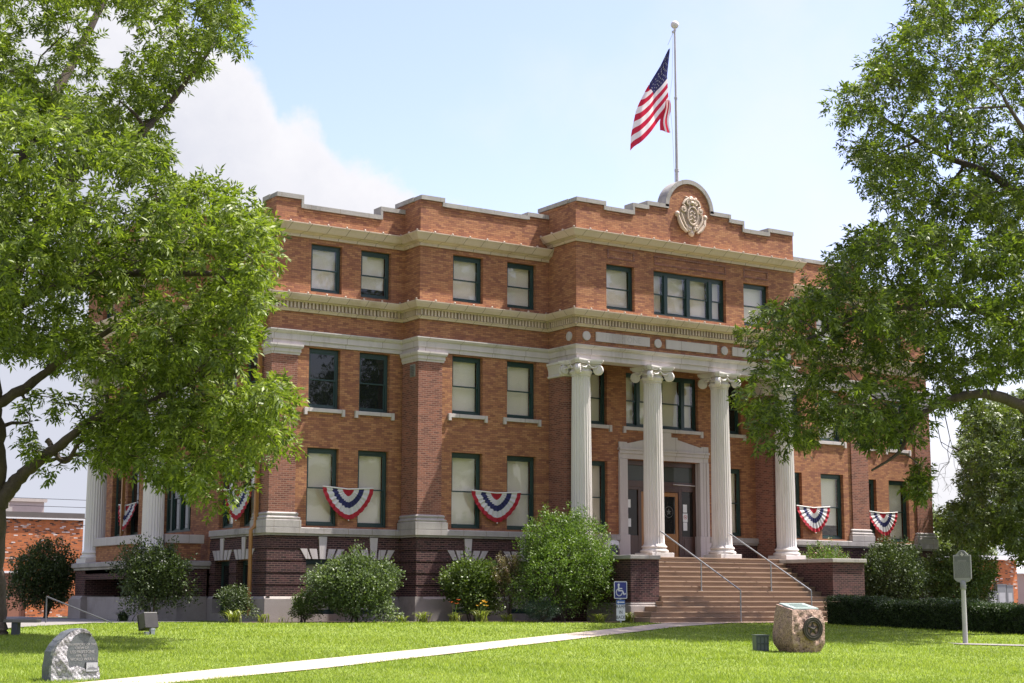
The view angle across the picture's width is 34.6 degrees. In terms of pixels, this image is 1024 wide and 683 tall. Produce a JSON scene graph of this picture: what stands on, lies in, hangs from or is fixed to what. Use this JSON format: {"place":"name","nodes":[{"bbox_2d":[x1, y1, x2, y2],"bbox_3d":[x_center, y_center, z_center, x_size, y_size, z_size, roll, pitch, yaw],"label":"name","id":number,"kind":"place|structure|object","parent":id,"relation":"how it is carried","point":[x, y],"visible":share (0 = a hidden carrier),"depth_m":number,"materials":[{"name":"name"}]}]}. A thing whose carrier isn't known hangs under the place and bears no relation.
{"place":"outdoors","nodes":[
{"label":"outdoors","id":0,"kind":"place"},
{"bbox_2d":[13,497,85,525],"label":"power line","id":1,"kind":"object","parent":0,"point":[48,506],"visible":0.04,"depth_m":109.55,"materials":[{"name":"black metal"}]},
{"bbox_2d":[79,622,735,682],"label":"path","id":2,"kind":"structure","parent":0,"point":[286,666],"depth_m":31.62,"materials":[{"name":"concrete"}]},
{"bbox_2d":[0,617,1023,682],"bbox_3d":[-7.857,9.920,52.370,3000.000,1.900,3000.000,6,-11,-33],"label":"ground","id":3,"kind":"structure","parent":0,"point":[580,639],"depth_m":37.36,"materials":[{"name":"green plant"}]},
{"bbox_2d":[3,619,40,634],"bbox_3d":[-11.844,6.652,38.133,1.700,0.410,0.400,0,-9,-1],"label":"bench","id":4,"kind":"object","parent":3,"relation":"on","point":[15,626],"visible":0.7,"depth_m":37.98,"materials":[{"name":"concrete"}]},
{"bbox_2d":[6,498,46,511],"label":"flat roof building","id":5,"kind":"structure","parent":3,"relation":"on","point":[36,505],"depth_m":130.74,"materials":[{"name":"beige paint"}]},
{"bbox_2d":[5,535,81,617],"bbox_3d":[-17.616,8.874,61.621,2.835,3.231,2.639,-2,-9,12],"label":"shrub","id":6,"kind":"object","parent":3,"relation":"on","point":[55,572],"visible":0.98,"depth_m":61.14,"materials":[{"name":"green plant"}]},
{"bbox_2d":[3,511,84,616],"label":"brick garage","id":7,"kind":"structure","parent":3,"relation":"on","point":[22,528],"depth_m":93.83,"materials":[{"name":"brick"}]},
{"bbox_2d":[5,573,8,602],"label":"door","id":8,"kind":"structure","parent":7,"relation":"in","point":[6,574],"depth_m":92.69,"materials":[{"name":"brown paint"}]},
{"bbox_2d":[7,573,24,616],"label":"door","id":9,"kind":"structure","parent":7,"relation":"in","point":[14,612],"depth_m":92.80,"materials":[{"name":"brown paint"}]},
{"bbox_2d":[41,628,99,681],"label":"memorial stone","id":10,"kind":"object","parent":3,"relation":"on","point":[70,654],"visible":0.94,"depth_m":25.16,"materials":[{"name":"stone"}]},
{"bbox_2d":[6,617,199,627],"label":"walkway","id":11,"kind":"structure","parent":3,"relation":"on","point":[55,621],"depth_m":51.84,"materials":[{"name":"concrete"}]},
{"bbox_2d":[45,596,112,622],"bbox_3d":[-12.964,8.038,49.190,2.091,0.820,0.044,-1,-9,6],"label":"handrail","id":12,"kind":"object","parent":11,"relation":"on","point":[72,607],"visible":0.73,"depth_m":49.22,"materials":[{"name":"grey metal"}]},
{"bbox_2d":[116,610,138,620],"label":"day lily","id":13,"kind":"object","parent":3,"relation":"on","point":[121,615],"visible":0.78,"depth_m":53.03,"materials":[{"name":"green plant"}]},
{"bbox_2d":[137,612,158,634],"bbox_3d":[-8.748,6.793,39.527,0.465,0.548,0.420,-9,-12,44],"label":"floodlight","id":14,"kind":"object","parent":3,"relation":"on","point":[147,621],"visible":0.89,"depth_m":39.45,"materials":[{"name":"grey metal"}]},
{"bbox_2d":[105,532,202,618],"bbox_3d":[-11.353,7.533,52.173,2.892,2.972,2.291,6,-11,-33],"label":"crape myrtle","id":15,"kind":"object","parent":3,"relation":"on","point":[158,573],"visible":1,"depth_m":51.88,"materials":[{"name":"green plant"}]},
{"bbox_2d":[0,0,309,635],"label":"pecan tree","id":16,"kind":"object","parent":3,"relation":"on","point":[131,158],"visible":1,"depth_m":35.38,"materials":[{"name":"green plant"}]},
{"bbox_2d":[215,620,611,622],"bbox_3d":[6.837,9.866,58.150,35.200,0.001,6.700,6,-11,-33],"label":"flower bed","id":17,"kind":"object","parent":3,"relation":"on","point":[416,621],"visible":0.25,"depth_m":53.56,"materials":[{"name":"brown soil"}]},
{"bbox_2d":[219,609,245,622],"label":"day lily","id":18,"kind":"object","parent":17,"relation":"on","point":[235,617],"visible":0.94,"depth_m":50.22,"materials":[{"name":"green plant"}]},
{"bbox_2d":[213,580,262,620],"bbox_3d":[-8.555,8.165,51.157,1.497,1.430,1.209,6,-11,-33],"label":"shrub","id":19,"kind":"object","parent":17,"relation":"on","point":[230,604],"visible":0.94,"depth_m":51.05,"materials":[{"name":"green plant"}]},
{"bbox_2d":[257,614,268,622],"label":"day lily","id":20,"kind":"object","parent":17,"relation":"on","point":[262,620],"visible":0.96,"depth_m":50.71,"materials":[{"name":"green plant"}]},
{"bbox_2d":[287,588,326,621],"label":"shrub","id":21,"kind":"object","parent":17,"relation":"on","point":[300,605],"visible":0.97,"depth_m":51.81,"materials":[{"name":"green plant"}]},
{"bbox_2d":[300,539,415,622],"bbox_3d":[-4.906,7.683,52.121,3.263,2.832,2.847,-3,-9,16],"label":"shrub","id":22,"kind":"object","parent":17,"relation":"on","point":[355,583],"visible":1,"depth_m":51.63,"materials":[{"name":"green plant"}]},
{"bbox_2d":[394,615,408,622],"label":"day lily","id":23,"kind":"object","parent":17,"relation":"on","point":[401,619],"visible":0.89,"depth_m":51.73,"materials":[{"name":"green plant"}]},
{"bbox_2d":[415,612,431,622],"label":"day lily","id":24,"kind":"object","parent":17,"relation":"on","point":[423,617],"visible":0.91,"depth_m":52.08,"materials":[{"name":"green plant"}]},
{"bbox_2d":[447,599,460,621],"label":"day lily","id":25,"kind":"object","parent":17,"relation":"on","point":[454,617],"visible":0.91,"depth_m":52.43,"materials":[{"name":"green plant"}]},
{"bbox_2d":[432,546,506,621],"bbox_3d":[-1.278,8.059,54.114,2.240,2.567,2.854,-5,-10,28],"label":"shrub","id":26,"kind":"object","parent":17,"relation":"on","point":[471,587],"visible":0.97,"depth_m":53.51,"materials":[{"name":"green plant"}]},
{"bbox_2d":[470,600,489,622],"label":"day lily","id":27,"kind":"object","parent":17,"relation":"on","point":[483,616],"visible":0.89,"depth_m":52.36,"materials":[{"name":"green plant"}]},
{"bbox_2d":[499,614,515,622],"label":"day lily","id":28,"kind":"object","parent":17,"relation":"on","point":[508,618],"visible":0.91,"depth_m":52.54,"materials":[{"name":"green plant"}]},
{"bbox_2d":[488,550,531,620],"bbox_3d":[-0.069,8.071,53.836,1.737,2.461,1.353,6,-11,-33],"label":"rose bush","id":29,"kind":"object","parent":17,"relation":"on","point":[507,569],"visible":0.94,"depth_m":53.73,"materials":[{"name":"green plant"}]},
{"bbox_2d":[519,598,569,622],"bbox_3d":[1.020,8.659,52.696,1.831,0.965,1.356,6,-11,-33],"label":"juniper","id":30,"kind":"object","parent":17,"relation":"on","point":[535,613],"visible":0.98,"depth_m":52.58,"materials":[{"name":"green plant"}]},
{"bbox_2d":[500,500,619,621],"bbox_3d":[1.646,7.292,54.246,4.363,4.121,3.143,9,-12,-43],"label":"conical bush","id":31,"kind":"object","parent":17,"relation":"on","point":[555,547],"visible":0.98,"depth_m":53.77,"materials":[{"name":"green plant"}]},
{"bbox_2d":[589,613,609,622],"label":"day lily","id":32,"kind":"object","parent":17,"relation":"on","point":[599,619],"visible":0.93,"depth_m":52.52,"materials":[{"name":"green plant"}]},
{"bbox_2d":[614,581,626,622],"bbox_3d":[3.475,8.416,52.556,0.450,1.460,0.042,3,-9,-17],"label":"access sign","id":33,"kind":"object","parent":17,"relation":"on","point":[620,590],"visible":1,"depth_m":52.56,"materials":[{"name":"metal"}]},
{"bbox_2d":[622,612,639,622],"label":"day lily","id":34,"kind":"object","parent":17,"relation":"on","point":[628,618],"visible":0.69,"depth_m":53.00,"materials":[{"name":"green plant"}]},
{"bbox_2d":[858,534,933,600],"bbox_3d":[14.836,9.269,64.585,3.992,3.478,3.426,6,-11,-33],"label":"shrub","id":35,"kind":"object","parent":17,"relation":"on","point":[903,566],"visible":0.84,"depth_m":63.75,"materials":[{"name":"green plant"}]},
{"bbox_2d":[920,543,1001,602],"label":"shrub","id":36,"kind":"object","parent":17,"relation":"on","point":[944,582],"visible":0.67,"depth_m":66.54,"materials":[{"name":"green plant"}]},
{"bbox_2d":[68,180,938,622],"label":"courthouse","id":37,"kind":"structure","parent":3,"relation":"on","point":[438,358],"depth_m":57.63,"materials":[{"name":"brick"}]},
{"bbox_2d":[107,296,114,317],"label":"window","id":38,"kind":"structure","parent":37,"relation":"in","point":[108,315],"depth_m":60.92,"materials":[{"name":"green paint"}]},
{"bbox_2d":[114,473,121,536],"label":"window","id":39,"kind":"structure","parent":37,"relation":"in","point":[119,482],"depth_m":65.17,"materials":[{"name":"green paint"}]},
{"bbox_2d":[118,502,136,530],"bbox_3d":[-14.968,6.792,63.508,0.189,1.081,1.903,6,-11,-33],"label":"bunting","id":40,"kind":"object","parent":37,"relation":"attached to","point":[129,511],"visible":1,"depth_m":63.36,"materials":[{"name":"fabric"}]},
{"bbox_2d":[130,472,139,534],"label":"window","id":41,"kind":"structure","parent":37,"relation":"in","point":[135,491],"depth_m":63.61,"materials":[{"name":"glass"}]},
{"bbox_2d":[166,461,190,532],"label":"window","id":42,"kind":"structure","parent":37,"relation":"in","point":[178,514],"depth_m":60.05,"materials":[{"name":"grey glass"}]},
{"bbox_2d":[171,375,194,420],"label":"window","id":43,"kind":"structure","parent":37,"relation":"in","point":[180,375],"depth_m":60.71,"materials":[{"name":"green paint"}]},
{"bbox_2d":[220,561,235,612],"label":"window","id":44,"kind":"structure","parent":37,"relation":"in","point":[225,573],"depth_m":55.95,"materials":[{"name":"black glass"}]},
{"bbox_2d":[223,455,233,527],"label":"window","id":45,"kind":"structure","parent":37,"relation":"in","point":[225,525],"depth_m":56.38,"materials":[{"name":"glass"}]},
{"bbox_2d":[227,369,236,400],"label":"window","id":46,"kind":"structure","parent":37,"relation":"in","point":[229,369],"depth_m":56.70,"materials":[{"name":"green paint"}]},
{"bbox_2d":[224,486,252,520],"bbox_3d":[-9.216,5.450,55.009,0.089,1.126,2.302,6,-11,-33],"label":"bunting","id":47,"kind":"object","parent":37,"relation":"attached to","point":[235,513],"visible":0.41,"depth_m":54.86,"materials":[{"name":"fabric"}]},
{"bbox_2d":[242,560,251,613],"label":"window","id":48,"kind":"structure","parent":37,"relation":"in","point":[245,562],"depth_m":54.56,"materials":[{"name":"black glass"}]},
{"bbox_2d":[244,456,254,526],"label":"window","id":49,"kind":"structure","parent":37,"relation":"in","point":[246,515],"depth_m":54.97,"materials":[{"name":"green paint"}]},
{"bbox_2d":[243,353,257,412],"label":"window","id":50,"kind":"structure","parent":37,"relation":"in","point":[252,366],"depth_m":55.52,"materials":[{"name":"black glass"}]},
{"bbox_2d":[306,559,333,613],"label":"window","id":51,"kind":"structure","parent":37,"relation":"in","point":[310,563],"depth_m":53.95,"materials":[{"name":"black glass"}]},
{"bbox_2d":[306,448,336,525],"bbox_3d":[-6.392,4.831,54.432,1.158,2.561,0.235,6,-11,-33],"label":"window","id":52,"kind":"structure","parent":37,"relation":"in","point":[318,459],"depth_m":54.53,"materials":[{"name":"beige glass"}]},
{"bbox_2d":[303,348,344,416],"bbox_3d":[-6.309,1.373,54.854,1.506,2.250,0.370,6,-11,-33],"label":"window","id":53,"kind":"structure","parent":37,"relation":"in","point":[323,364],"depth_m":54.96,"materials":[{"name":"black glass"}]},
{"bbox_2d":[311,244,339,293],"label":"window","id":54,"kind":"structure","parent":37,"relation":"in","point":[323,273],"depth_m":55.69,"materials":[{"name":"beige glass"}]},
{"bbox_2d":[322,486,373,520],"bbox_3d":[-5.436,5.395,54.595,1.923,1.135,0.089,6,-11,-33],"label":"bunting","id":55,"kind":"object","parent":37,"relation":"attached to","point":[348,503],"visible":1,"depth_m":54.60,"materials":[{"name":"fabric"}]},
{"bbox_2d":[357,451,385,527],"bbox_3d":[-4.811,4.995,55.465,1.162,2.561,0.235,6,-11,-33],"label":"window","id":56,"kind":"structure","parent":37,"relation":"in","point":[369,462],"depth_m":55.62,"materials":[{"name":"green paint"}]},
{"bbox_2d":[360,560,383,613],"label":"window","id":57,"kind":"structure","parent":37,"relation":"in","point":[373,560],"depth_m":54.96,"materials":[{"name":"black glass"}]},
{"bbox_2d":[354,353,394,420],"bbox_3d":[-4.728,1.537,55.886,1.510,2.250,0.370,6,-11,-33],"label":"window","id":58,"kind":"structure","parent":37,"relation":"in","point":[373,367],"depth_m":55.99,"materials":[{"name":"black glass"}]},
{"bbox_2d":[361,251,388,299],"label":"window","id":59,"kind":"structure","parent":37,"relation":"in","point":[372,264],"depth_m":56.73,"materials":[{"name":"green paint"}]},
{"bbox_2d":[451,453,479,528],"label":"window","id":60,"kind":"structure","parent":37,"relation":"in","point":[462,501],"depth_m":56.32,"materials":[{"name":"beige glass"}]},
{"bbox_2d":[452,561,478,613],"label":"window","id":61,"kind":"structure","parent":37,"relation":"in","point":[457,611],"depth_m":55.51,"materials":[{"name":"black glass"}]},
{"bbox_2d":[453,255,480,303],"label":"window","id":62,"kind":"structure","parent":37,"relation":"in","point":[464,282],"depth_m":57.47,"materials":[{"name":"beige glass"}]},
{"bbox_2d":[448,356,487,422],"bbox_3d":[-1.606,1.662,56.656,1.574,2.250,0.445,6,-11,-33],"label":"window","id":63,"kind":"structure","parent":37,"relation":"in","point":[465,401],"depth_m":56.87,"materials":[{"name":"beige glass"}]},
{"bbox_2d":[471,490,520,523],"bbox_3d":[-0.520,5.699,56.492,2.042,1.135,0.089,6,-11,-33],"label":"bunting","id":64,"kind":"object","parent":37,"relation":"attached to","point":[497,507],"visible":1,"depth_m":56.49,"materials":[{"name":"fabric"}]},
{"bbox_2d":[507,263,532,309],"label":"window","id":65,"kind":"structure","parent":37,"relation":"in","point":[517,274],"depth_m":58.69,"materials":[{"name":"beige glass"}]},
{"bbox_2d":[507,456,533,529],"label":"window","id":66,"kind":"structure","parent":37,"relation":"in","point":[517,467],"depth_m":57.59,"materials":[{"name":"beige glass"}]},
{"bbox_2d":[508,562,533,612],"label":"window","id":67,"kind":"structure","parent":37,"relation":"in","point":[513,610],"depth_m":56.96,"materials":[{"name":"black glass"}]},
{"bbox_2d":[503,362,540,426],"bbox_3d":[0.266,1.856,57.879,1.569,2.250,0.445,6,-11,-33],"label":"window","id":68,"kind":"structure","parent":37,"relation":"in","point":[517,373],"depth_m":58.09,"materials":[{"name":"beige glass"}]},
{"bbox_2d":[592,461,604,531],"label":"window","id":69,"kind":"structure","parent":37,"relation":"in","point":[596,465],"depth_m":59.41,"materials":[{"name":"green paint"}]},
{"bbox_2d":[590,370,611,431],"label":"window","id":70,"kind":"structure","parent":37,"relation":"in","point":[594,379],"depth_m":59.92,"materials":[{"name":"beige glass"}]},
{"bbox_2d":[606,264,631,311],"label":"window","id":71,"kind":"structure","parent":37,"relation":"in","point":[616,292],"depth_m":58.99,"materials":[{"name":"green paint"}]},
{"bbox_2d":[641,491,643,548],"bbox_3d":[5.095,6.762,60.520,0.860,2.440,0.050,6,-11,-33],"label":"door","id":72,"kind":"structure","parent":37,"relation":"in","point":[642,492],"depth_m":60.36,"materials":[{"name":"brown wood"}]},
{"bbox_2d":[623,373,703,437],"bbox_3d":[5.546,2.404,61.329,3.769,2.250,0.445,6,-11,-33],"label":"window","id":73,"kind":"structure","parent":37,"relation":"in","point":[669,404],"depth_m":61.80,"materials":[{"name":"grey glass"}]},
{"bbox_2d":[664,492,678,556],"bbox_3d":[5.829,6.838,61.000,0.860,2.440,0.050,6,-11,-33],"label":"door","id":74,"kind":"structure","parent":37,"relation":"in","point":[670,499],"depth_m":61.07,"materials":[{"name":"brown wood"}]},
{"bbox_2d":[668,21,678,181],"bbox_3d":[6.156,-8.013,61.875,0.402,8.515,0.310,6,-11,-33],"label":"flagpole","id":75,"kind":"object","parent":37,"relation":"on","point":[674,25],"visible":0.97,"depth_m":62.01,"materials":[{"name":"metal"}]},
{"bbox_2d":[630,49,670,149],"bbox_3d":[5.231,-9.194,62.108,1.568,4.095,0.304,0,-9,0],"label":"flag","id":76,"kind":"object","parent":75,"relation":"attached to","point":[653,107],"visible":1,"depth_m":62.07,"materials":[{"name":"fabric"}]},
{"bbox_2d":[683,522,686,530],"bbox_3d":[6.480,6.921,61.412,0.190,0.305,0.004,6,-11,-33],"label":"paper notice","id":77,"kind":"object","parent":37,"relation":"attached to","point":[684,526],"visible":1,"depth_m":61.40,"materials":[{"name":"white paper"}]},
{"bbox_2d":[683,505,686,512],"bbox_3d":[6.481,6.262,61.515,0.190,0.300,0.004,6,-11,-33],"label":"paper notice","id":78,"kind":"object","parent":37,"relation":"attached to","point":[684,508],"visible":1,"depth_m":61.51,"materials":[{"name":"white paper"}]},
{"bbox_2d":[683,513,687,521],"bbox_3d":[6.487,6.597,61.462,0.220,0.320,0.008,6,-11,-33],"label":"paper notice","id":79,"kind":"object","parent":37,"relation":"attached to","point":[685,517],"visible":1,"depth_m":61.47,"materials":[{"name":"white paper"}]},
{"bbox_2d":[654,271,723,322],"bbox_3d":[6.435,-1.612,60.606,3.421,1.633,0.235,6,-11,-33],"label":"window","id":80,"kind":"structure","parent":37,"relation":"in","point":[671,284],"depth_m":60.61,"materials":[{"name":"beige glass"}]},
{"bbox_2d":[731,469,740,535],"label":"window","id":81,"kind":"structure","parent":37,"relation":"in","point":[733,471],"depth_m":62.92,"materials":[{"name":"green paint"}]},
{"bbox_2d":[728,383,745,440],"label":"window","id":82,"kind":"structure","parent":37,"relation":"in","point":[733,415],"depth_m":63.32,"materials":[{"name":"glass"}]},
{"bbox_2d":[743,284,765,327],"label":"window","id":83,"kind":"structure","parent":37,"relation":"in","point":[751,292],"depth_m":62.52,"materials":[{"name":"green paint"}]},
{"bbox_2d":[793,392,796,434],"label":"window","id":84,"kind":"structure","parent":37,"relation":"in","point":[795,398],"depth_m":65.20,"materials":[{"name":"green paint"}]},
{"bbox_2d":[794,473,800,537],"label":"window","id":85,"kind":"structure","parent":37,"relation":"in","point":[798,535],"depth_m":64.57,"materials":[{"name":"green paint"}]},
{"bbox_2d":[796,505,829,531],"bbox_3d":[11.907,7.005,64.572,1.803,1.099,0.149,6,-11,-33],"label":"bunting","id":86,"kind":"object","parent":37,"relation":"attached to","point":[814,519],"visible":1,"depth_m":64.58,"materials":[{"name":"fabric"}]},
{"bbox_2d":[799,537,850,558],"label":"flowering shrub","id":87,"kind":"object","parent":37,"relation":"on","point":[837,554],"visible":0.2,"depth_m":62.88,"materials":[{"name":"green plant"}]},
{"bbox_2d":[816,308,834,342],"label":"window","id":88,"kind":"structure","parent":37,"relation":"in","point":[818,324],"depth_m":66.71,"materials":[{"name":"white glass"}]},
{"bbox_2d":[821,474,841,538],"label":"window","id":89,"kind":"structure","parent":37,"relation":"in","point":[828,494],"depth_m":65.76,"materials":[{"name":"beige glass"}]},
{"bbox_2d":[817,392,846,447],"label":"window","id":90,"kind":"structure","parent":37,"relation":"in","point":[836,441],"depth_m":66.06,"materials":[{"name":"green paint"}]},
{"bbox_2d":[869,480,874,535],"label":"window","id":91,"kind":"structure","parent":37,"relation":"in","point":[870,481],"depth_m":68.40,"materials":[{"name":"green paint"}]},
{"bbox_2d":[870,511,897,536],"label":"bunting","id":92,"kind":"object","parent":37,"relation":"attached to","point":[883,523],"visible":0.99,"depth_m":68.22,"materials":[{"name":"fabric"}]},
{"bbox_2d":[885,403,910,455],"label":"window","id":93,"kind":"structure","parent":37,"relation":"in","point":[908,452],"depth_m":69.62,"materials":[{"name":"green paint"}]},
{"bbox_2d":[889,481,906,541],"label":"window","id":94,"kind":"structure","parent":37,"relation":"in","point":[894,499],"depth_m":69.32,"materials":[{"name":"beige glass"}]},
{"bbox_2d":[751,634,769,650],"bbox_3d":[5.611,6.815,37.054,0.330,0.395,0.302,2,-9,-11],"label":"floodlight","id":95,"kind":"object","parent":3,"relation":"on","point":[760,642],"visible":0.81,"depth_m":36.93,"materials":[{"name":"grey metal"}]},
{"bbox_2d":[773,603,824,652],"bbox_3d":[6.493,6.467,36.986,1.012,1.136,0.915,4,-10,-25],"label":"granite marker","id":96,"kind":"object","parent":3,"relation":"on","point":[799,627],"visible":0.95,"depth_m":36.67,"materials":[{"name":"brown stone"}]},
{"bbox_2d":[726,0,1023,511],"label":"pecan tree","id":97,"kind":"object","parent":3,"relation":"on","point":[870,247],"visible":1,"depth_m":47.60,"materials":[{"name":"green plant"}]},
{"bbox_2d":[822,593,1023,634],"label":"hedge","id":98,"kind":"object","parent":3,"relation":"on","point":[945,613],"visible":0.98,"depth_m":51.14,"materials":[{"name":"green plant"}]},
{"bbox_2d":[953,550,971,642],"bbox_3d":[11.627,6.624,42.265,0.450,2.485,0.150,-4,-10,24],"label":"historical marker","id":99,"kind":"object","parent":3,"relation":"on","point":[962,569],"visible":1,"depth_m":42.30,"materials":[{"name":"paint"}]},
{"bbox_2d":[933,503,1001,556],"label":"shade tree","id":100,"kind":"object","parent":3,"relation":"on","point":[938,533],"visible":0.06,"depth_m":138.46,"materials":[{"name":"green plant"}]},
{"bbox_2d":[936,555,1017,604],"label":"brick shop","id":101,"kind":"structure","parent":3,"relation":"on","point":[1007,587],"depth_m":101.41},
{"bbox_2d":[933,387,1023,570],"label":"oak tree","id":102,"kind":"object","parent":3,"relation":"on","point":[977,519],"visible":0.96,"depth_m":67.25,"materials":[{"name":"green plant"}]},
{"bbox_2d":[954,643,1023,645],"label":"slab","id":103,"kind":"structure","parent":3,"relation":"on","point":[991,644],"depth_m":41.67,"materials":[{"name":"concrete"}]},
{"bbox_2d":[1017,561,1023,605],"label":"metal shed","id":104,"kind":"structure","parent":3,"relation":"on","point":[1020,579],"depth_m":108.85,"materials":[{"name":"white metal"}]},
{"bbox_2d":[0,0,1023,573],"label":"sky","id":105,"kind":"structure","parent":0,"point":[511,106],"materials":[{"name":"blue"}]},
{"bbox_2d":[602,540,619,554],"bbox_3d":[3.514,7.356,58.258,0.480,0.600,0.380,6,-11,-33],"label":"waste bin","id":106,"kind":"object","parent":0,"point":[616,542],"visible":0.38,"depth_m":58.14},
{"bbox_2d":[653,621,827,622],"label":"pavement","id":107,"kind":"structure","parent":0,"point":[736,622],"depth_m":53.53,"materials":[{"name":"concrete"}]},
{"bbox_2d":[660,531,741,621],"bbox_3d":[6.433,7.995,56.184,0.110,3.163,4.236,6,-11,-33],"label":"handrail","id":108,"kind":"object","parent":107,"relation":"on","point":[701,562],"visible":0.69,"depth_m":56.04,"materials":[{"name":"metal"}]},
{"bbox_2d":[729,533,811,605],"bbox_3d":[9.093,8.271,57.922,0.110,3.163,4.236,6,-11,-33],"label":"handrail","id":109,"kind":"object","parent":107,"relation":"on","point":[775,566],"visible":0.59,"depth_m":57.84,"materials":[{"name":"metal"}]}
]}

